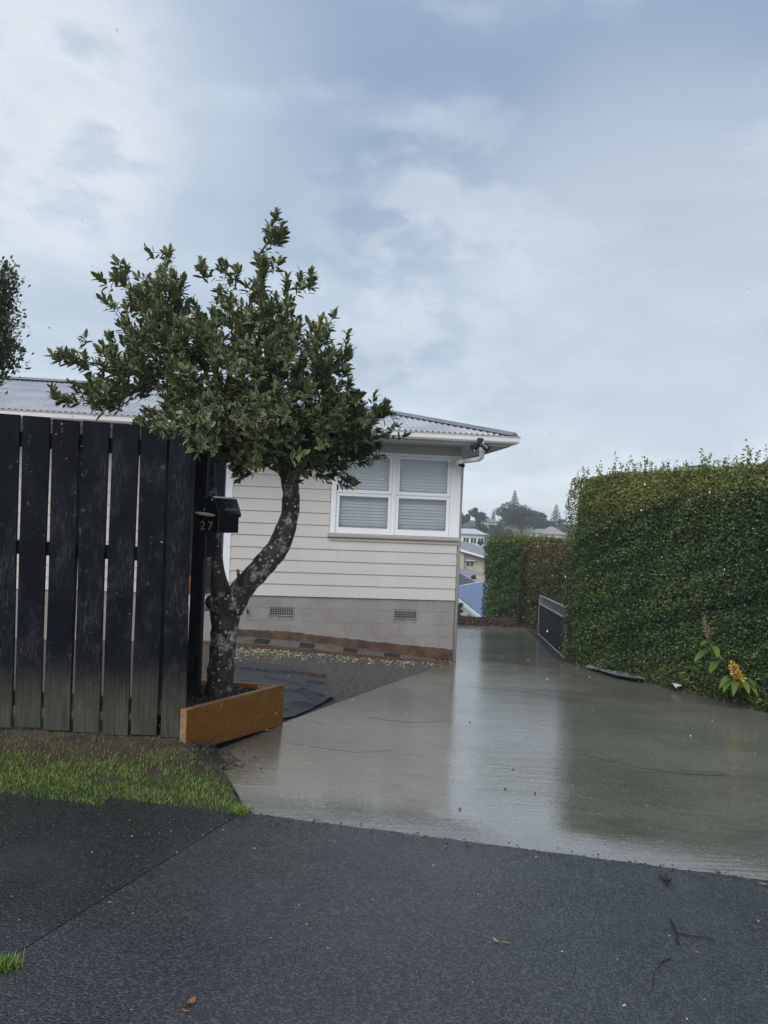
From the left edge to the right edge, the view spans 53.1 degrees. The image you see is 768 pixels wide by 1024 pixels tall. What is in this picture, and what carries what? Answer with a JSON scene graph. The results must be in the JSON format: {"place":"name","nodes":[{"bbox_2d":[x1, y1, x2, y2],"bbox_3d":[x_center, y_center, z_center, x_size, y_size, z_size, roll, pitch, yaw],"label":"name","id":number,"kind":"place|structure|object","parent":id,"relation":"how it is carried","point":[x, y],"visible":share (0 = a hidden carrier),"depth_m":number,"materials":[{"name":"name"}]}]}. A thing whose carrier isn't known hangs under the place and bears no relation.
{"place":"outdoors","nodes":[
{"label":"outdoors","id":0,"kind":"place"},
{"bbox_2d":[0,785,241,959],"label":"asphalt footpath","id":1,"kind":"structure","parent":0,"point":[50,882],"depth_m":3.24,"materials":[{"name":"grey asphalt"}]},
{"bbox_2d":[228,801,260,814],"bbox_3d":[-0.673,1.423,3.700,0.154,0.036,0.133,2,0,0],"label":"grass tuft","id":2,"kind":"object","parent":1,"relation":"on","point":[242,808],"visible":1,"depth_m":3.70,"materials":[{"name":"green plant"}]},
{"bbox_2d":[0,717,242,807],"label":"verge ground","id":3,"kind":"structure","parent":0,"point":[122,746],"depth_m":4.31,"materials":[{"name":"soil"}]},
{"bbox_2d":[0,413,193,737],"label":"timber fence","id":4,"kind":"object","parent":3,"relation":"on","point":[73,546],"visible":0.94,"depth_m":4.69,"materials":[{"name":"black wood"}]},
{"bbox_2d":[159,720,261,774],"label":"leaf litter","id":5,"kind":"object","parent":3,"relation":"on","point":[207,751],"visible":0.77,"depth_m":4.65,"materials":[{"name":"brown plant"}]},
{"bbox_2d":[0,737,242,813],"bbox_3d":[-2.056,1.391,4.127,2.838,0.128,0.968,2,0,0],"label":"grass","id":6,"kind":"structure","parent":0,"point":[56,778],"depth_m":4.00,"materials":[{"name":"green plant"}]},
{"bbox_2d":[188,596,207,610],"bbox_3d":[-2.588,1.276,10.682,0.270,0.190,0.200,2,0,0],"label":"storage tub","id":7,"kind":"object","parent":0,"point":[204,605],"visible":0.12,"depth_m":10.61,"materials":[{"name":"white plastic"}]},
{"bbox_2d":[189,555,210,593],"bbox_3d":[-2.767,0.790,11.176,0.640,0.792,0.626,2,0,35],"label":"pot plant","id":8,"kind":"object","parent":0,"point":[190,569],"visible":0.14,"depth_m":11.13,"materials":[{"name":"green plant"}]},
{"bbox_2d":[13,639,440,748],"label":"soil yard","id":9,"kind":"structure","parent":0,"point":[396,670],"depth_m":9.36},
{"bbox_2d":[0,255,33,394],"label":"leaved tree","id":10,"kind":"object","parent":9,"relation":"on","point":[8,346],"visible":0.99,"depth_m":6.85,"materials":[{"name":"green plant"}]},
{"bbox_2d":[158,439,210,719],"bbox_3d":[-1.405,0.508,5.141,0.233,2.141,0.810,2,0,0],"label":"return fence","id":11,"kind":"object","parent":9,"relation":"on","point":[197,590],"visible":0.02,"depth_m":5.45,"materials":[{"name":"black wood"}]},
{"bbox_2d":[197,496,240,556],"bbox_3d":[-1.183,0.107,5.415,0.247,0.433,0.256,2,0,27],"label":"letterbox","id":12,"kind":"object","parent":11,"relation":"attached to","point":[225,511],"visible":0.98,"depth_m":5.34,"materials":[{"name":"black metal"}]},
{"bbox_2d":[195,512,214,515],"bbox_3d":[-1.226,0.015,5.303,0.156,0.028,0.066,2,0,27],"label":"rolled paper","id":13,"kind":"object","parent":12,"relation":"on","point":[204,514],"visible":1,"depth_m":5.27,"materials":[{"name":"beige paper"}]},
{"bbox_2d":[179,679,283,745],"bbox_3d":[-1.240,1.432,5.428,0.887,0.489,1.653,2,0,0],"label":"planter box","id":14,"kind":"object","parent":9,"relation":"on","point":[260,708],"visible":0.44,"depth_m":5.27,"materials":[{"name":"wood"}]},
{"bbox_2d":[186,683,256,707],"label":"bark mulch","id":15,"kind":"object","parent":14,"relation":"in","point":[199,699],"visible":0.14,"depth_m":5.45,"materials":[{"name":"brown wood"}]},
{"bbox_2d":[43,207,412,699],"bbox_3d":[-1.042,-0.406,5.445,2.058,3.657,2.282,3,-1,-43],"label":"variegated tree","id":16,"kind":"object","parent":14,"relation":"in","point":[208,421],"visible":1,"depth_m":5.32,"materials":[{"name":"green plant"}]},
{"bbox_2d":[233,661,334,717],"bbox_3d":[-1.040,1.784,7.838,1.136,0.167,3.053,2,0,-12],"label":"weed control fabric sheet","id":17,"kind":"object","parent":9,"relation":"on","point":[314,692],"visible":0.75,"depth_m":8.23,"materials":[{"name":"black fabric"}]},
{"bbox_2d":[309,670,323,676],"bbox_3d":[-0.769,1.854,8.806,0.160,0.059,0.091,2,0,7],"label":"timber offcut","id":18,"kind":"object","parent":17,"relation":"on","point":[315,673],"visible":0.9,"depth_m":8.77,"materials":[{"name":"brown wood"}]},
{"bbox_2d":[203,636,436,660],"bbox_3d":[-0.884,2.084,10.877,3.293,0.589,0.334,2,0,-7],"label":"paving strip","id":19,"kind":"object","parent":9,"relation":"on","point":[285,643],"visible":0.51,"depth_m":10.88,"materials":[{"name":"grey concrete"}]},
{"bbox_2d":[203,641,449,664],"bbox_3d":[-0.831,2.096,10.694,3.553,0.535,0.038,2,0,-7],"label":"timber edging","id":20,"kind":"object","parent":9,"relation":"on","point":[268,647],"visible":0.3,"depth_m":10.68,"materials":[{"name":"wood"}]},
{"bbox_2d":[236,648,433,697],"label":"gravel","id":21,"kind":"structure","parent":9,"relation":"on","point":[345,674],"depth_m":9.45,"materials":[{"name":"grey gravel"}]},
{"bbox_2d":[234,646,451,667],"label":"pale chips","id":22,"kind":"object","parent":9,"relation":"on","point":[237,649],"visible":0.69,"depth_m":10.27,"materials":[{"name":"beige gravel"}]},
{"bbox_2d":[0,810,767,1023],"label":"asphalt crossing","id":23,"kind":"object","parent":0,"point":[205,921],"visible":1,"depth_m":2.61,"materials":[{"name":"grey asphalt"}]},
{"bbox_2d":[0,948,25,975],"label":"grass tuft","id":24,"kind":"object","parent":23,"relation":"on","point":[7,963],"visible":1,"depth_m":2.38,"materials":[{"name":"green plant"}]},
{"bbox_2d":[186,996,195,1003],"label":"fallen leaf","id":25,"kind":"object","parent":23,"relation":"on","point":[191,1000],"visible":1,"depth_m":2.24,"materials":[{"name":"orange plant"}]},
{"bbox_2d":[10,820,767,1019],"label":"asphalt grit","id":26,"kind":"object","parent":23,"relation":"on","point":[373,900],"visible":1,"depth_m":2.69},
{"bbox_2d":[660,873,671,881],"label":"fallen leaf","id":27,"kind":"object","parent":23,"relation":"on","point":[664,877],"visible":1,"depth_m":3.14,"materials":[{"name":"brown plant"}]},
{"bbox_2d":[653,919,714,984],"bbox_3d":[1.014,1.492,2.583,0.161,0.001,0.468,2,0,27],"label":"twig","id":28,"kind":"object","parent":23,"relation":"on","point":[676,931],"visible":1,"depth_m":2.71,"materials":[{"name":"brown wood"}]},
{"bbox_2d":[0,5,767,1023],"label":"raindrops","id":29,"kind":"object","parent":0,"point":[414,423],"visible":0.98,"depth_m":3.08,"materials":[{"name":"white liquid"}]},
{"bbox_2d":[0,0,767,523],"label":"sky","id":30,"kind":"structure","parent":0,"point":[201,158],"materials":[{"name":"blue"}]},
{"bbox_2d":[218,625,767,879],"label":"concrete driveway","id":31,"kind":"structure","parent":0,"point":[548,748],"depth_m":5.14,"materials":[{"name":"grey concrete"}]},
{"bbox_2d":[289,685,721,775],"bbox_3d":[0.817,1.839,7.050,3.013,0.311,3.749,2,0,0],"label":"driveway crack","id":32,"kind":"object","parent":31,"relation":"on","point":[533,693],"visible":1,"depth_m":5.37,"materials":[{"name":"grey concrete"}]},
{"bbox_2d":[258,813,767,884],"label":"edge grit","id":33,"kind":"object","parent":31,"relation":"on","point":[509,842],"visible":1,"depth_m":3.41,"materials":[{"name":"grey gravel"}]},
{"bbox_2d":[457,614,533,628],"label":"mulch bank","id":34,"kind":"structure","parent":0,"point":[488,624],"depth_m":21.24,"materials":[{"name":"brown wood"}]},
{"bbox_2d":[481,531,573,618],"bbox_3d":[4.611,2.146,24.772,1.780,3.057,2.998,2,0,-25],"label":"green hedge","id":35,"kind":"object","parent":34,"relation":"on","point":[501,572],"visible":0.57,"depth_m":24.66,"materials":[{"name":"green plant"}]},
{"bbox_2d":[461,520,575,577],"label":"terrain","id":36,"kind":"structure","parent":0,"point":[469,524],"depth_m":176.94,"materials":[{"name":"green plant"}]},
{"bbox_2d":[0,376,520,661],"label":"weatherboard house","id":37,"kind":"structure","parent":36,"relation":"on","point":[405,602],"depth_m":11.13,"materials":[{"name":"white paint"}]},
{"bbox_2d":[189,460,224,588],"bbox_3d":[-2.877,0.171,11.963,0.750,2.028,0.049,2,0,-7],"label":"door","id":38,"kind":"structure","parent":37,"relation":"in","point":[220,470],"depth_m":11.96,"materials":[{"name":"black wood"}]},
{"bbox_2d":[327,452,459,544],"bbox_3d":[0.163,-0.206,11.232,1.936,1.301,0.204,2,0,-7],"label":"window","id":39,"kind":"structure","parent":37,"relation":"in","point":[418,502],"depth_m":11.27,"materials":[{"name":"white paint"}]},
{"bbox_2d":[470,438,490,451],"bbox_3d":[1.311,-0.908,10.440,0.290,0.194,0.144,2,0,0],"label":"floodlight","id":40,"kind":"object","parent":37,"relation":"attached to","point":[486,447],"visible":0.98,"depth_m":10.41,"materials":[{"name":"black plastic"}]},
{"bbox_2d":[458,603,463,614],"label":"garden shrub","id":41,"kind":"object","parent":36,"relation":"on","point":[460,605],"visible":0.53,"depth_m":29.92,"materials":[{"name":"green plant"}]},
{"bbox_2d":[461,513,470,527],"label":"dark tree","id":42,"kind":"object","parent":36,"relation":"on","point":[466,518],"visible":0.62,"depth_m":168.35,"materials":[{"name":"green plant"}]},
{"bbox_2d":[459,571,479,584],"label":"slate roof house","id":43,"kind":"structure","parent":36,"relation":"on","point":[463,580],"depth_m":53.30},
{"bbox_2d":[458,581,487,616],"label":"blue roof house","id":44,"kind":"structure","parent":36,"relation":"on","point":[470,598],"depth_m":36.17,"materials":[{"name":"blue metal"}]},
{"bbox_2d":[461,528,487,546],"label":"pale roof house","id":45,"kind":"structure","parent":36,"relation":"on","point":[472,536],"depth_m":117.98,"materials":[{"name":"white plastic"}]},
{"bbox_2d":[463,537,468,542],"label":"window","id":46,"kind":"structure","parent":45,"relation":"in","point":[466,539],"depth_m":117.92,"materials":[{"name":"white glass"}]},
{"bbox_2d":[470,537,475,543],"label":"window","id":47,"kind":"structure","parent":45,"relation":"in","point":[473,539],"depth_m":117.92,"materials":[{"name":"white glass"}]},
{"bbox_2d":[460,541,492,580],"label":"beige house","id":48,"kind":"structure","parent":36,"relation":"on","point":[471,561],"depth_m":82.47,"materials":[{"name":"beige paint"}]},
{"bbox_2d":[466,561,473,566],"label":"window","id":49,"kind":"structure","parent":48,"relation":"in","point":[468,563],"depth_m":82.40,"materials":[{"name":"grey glass"}]},
{"bbox_2d":[468,508,485,524],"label":"dark tree","id":50,"kind":"object","parent":36,"relation":"on","point":[476,514],"visible":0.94,"depth_m":174.19,"materials":[{"name":"green plant"}]},
{"bbox_2d":[471,520,484,531],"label":"hill tree","id":51,"kind":"object","parent":36,"relation":"on","point":[479,526],"visible":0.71,"depth_m":139.75,"materials":[{"name":"green plant"}]},
{"bbox_2d":[477,540,487,571],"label":"hill tree","id":52,"kind":"object","parent":36,"relation":"on","point":[480,543],"visible":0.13,"depth_m":97.99,"materials":[{"name":"green plant"}]},
{"bbox_2d":[480,518,496,526],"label":"grey roof house","id":53,"kind":"structure","parent":36,"relation":"on","point":[489,521],"depth_m":174.99,"materials":[{"name":"grey"}]},
{"bbox_2d":[482,523,503,534],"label":"hill tree","id":54,"kind":"object","parent":36,"relation":"on","point":[491,529],"visible":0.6,"depth_m":144.61,"materials":[{"name":"green plant"}]},
{"bbox_2d":[489,528,513,539],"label":"hill tree","id":55,"kind":"object","parent":36,"relation":"on","point":[497,531],"visible":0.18,"depth_m":114.62,"materials":[{"name":"green plant"}]},
{"bbox_2d":[509,490,519,509],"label":"norfolk pine","id":56,"kind":"object","parent":36,"relation":"on","point":[514,498],"visible":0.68,"depth_m":184.85,"materials":[{"name":"green plant"}]},
{"bbox_2d":[494,502,547,534],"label":"spreading tree","id":57,"kind":"object","parent":36,"relation":"on","point":[521,517],"visible":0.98,"depth_m":148.64,"materials":[{"name":"green plant"}]},
{"bbox_2d":[527,529,542,536],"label":"long roof house","id":58,"kind":"structure","parent":36,"relation":"on","point":[532,532],"depth_m":142.13,"materials":[{"name":"grey"}]},
{"bbox_2d":[533,513,554,528],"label":"spreading tree","id":59,"kind":"object","parent":36,"relation":"on","point":[550,523],"visible":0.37,"depth_m":155.70,"materials":[{"name":"green plant"}]},
{"bbox_2d":[537,526,566,538],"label":"pink roof house","id":60,"kind":"structure","parent":36,"relation":"on","point":[550,531],"depth_m":120.68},
{"bbox_2d":[550,504,560,526],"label":"norfolk pine","id":61,"kind":"object","parent":36,"relation":"on","point":[555,519],"visible":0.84,"depth_m":199.76,"materials":[{"name":"green plant"}]},
{"bbox_2d":[554,519,567,531],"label":"hill tree","id":62,"kind":"object","parent":36,"relation":"on","point":[563,526],"visible":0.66,"depth_m":164.06,"materials":[{"name":"green plant"}]},
{"bbox_2d":[528,629,767,711],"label":"hedge bed","id":63,"kind":"object","parent":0,"point":[554,653],"visible":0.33,"depth_m":12.42,"materials":[{"name":"soil"}]},
{"bbox_2d":[516,537,581,629],"bbox_3d":[5.270,2.019,21.187,3.017,2.631,1.374,2,0,25],"label":"brown hedge","id":64,"kind":"object","parent":63,"relation":"on","point":[539,572],"visible":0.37,"depth_m":21.07,"materials":[{"name":"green plant"}]},
{"bbox_2d":[537,595,570,658],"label":"driveway gate","id":65,"kind":"structure","parent":63,"relation":"on","point":[550,620],"depth_m":14.85,"materials":[{"name":"grey metal"}]},
{"bbox_2d":[585,664,645,678],"bbox_3d":[3.256,2.247,10.845,0.381,0.135,1.499,2,0,-10],"label":"plastic sheet","id":66,"kind":"object","parent":63,"relation":"on","point":[624,674],"visible":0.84,"depth_m":10.67,"materials":[{"name":"grey plastic"}]},
{"bbox_2d":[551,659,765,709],"bbox_3d":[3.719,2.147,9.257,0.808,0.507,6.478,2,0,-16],"label":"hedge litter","id":67,"kind":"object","parent":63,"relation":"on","point":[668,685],"visible":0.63,"depth_m":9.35,"materials":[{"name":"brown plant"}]},
{"bbox_2d":[560,439,767,711],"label":"hedge","id":68,"kind":"object","parent":63,"relation":"on","point":[626,592],"visible":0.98,"depth_m":9.81,"materials":[{"name":"green plant"}]},
{"bbox_2d":[670,682,681,687],"bbox_3d":[3.662,2.164,9.662,0.127,0.079,0.596,2,0,15],"label":"plastic scrap","id":69,"kind":"object","parent":63,"relation":"on","point":[676,685],"visible":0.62,"depth_m":9.47,"materials":[{"name":"white plastic"}]},
{"bbox_2d":[687,617,739,674],"bbox_3d":[3.952,1.690,8.843,0.520,1.057,1.562,2,-1,42],"label":"ginger plant","id":70,"kind":"object","parent":63,"relation":"on","point":[713,664],"visible":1,"depth_m":8.44,"materials":[{"name":"green plant"}]},
{"bbox_2d":[719,660,760,696],"bbox_3d":[4.031,1.902,8.539,0.403,0.568,1.143,2,0,37],"label":"ginger plant","id":71,"kind":"object","parent":63,"relation":"on","point":[747,683],"visible":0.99,"depth_m":8.29,"materials":[{"name":"green plant"}]},
{"bbox_2d":[751,650,765,669],"bbox_3d":[4.398,1.866,8.621,0.426,0.672,1.047,2,0,34],"label":"ginger plant","id":72,"kind":"object","parent":63,"relation":"on","point":[754,656],"visible":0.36,"depth_m":8.36,"materials":[{"name":"green plant"}]}
]}

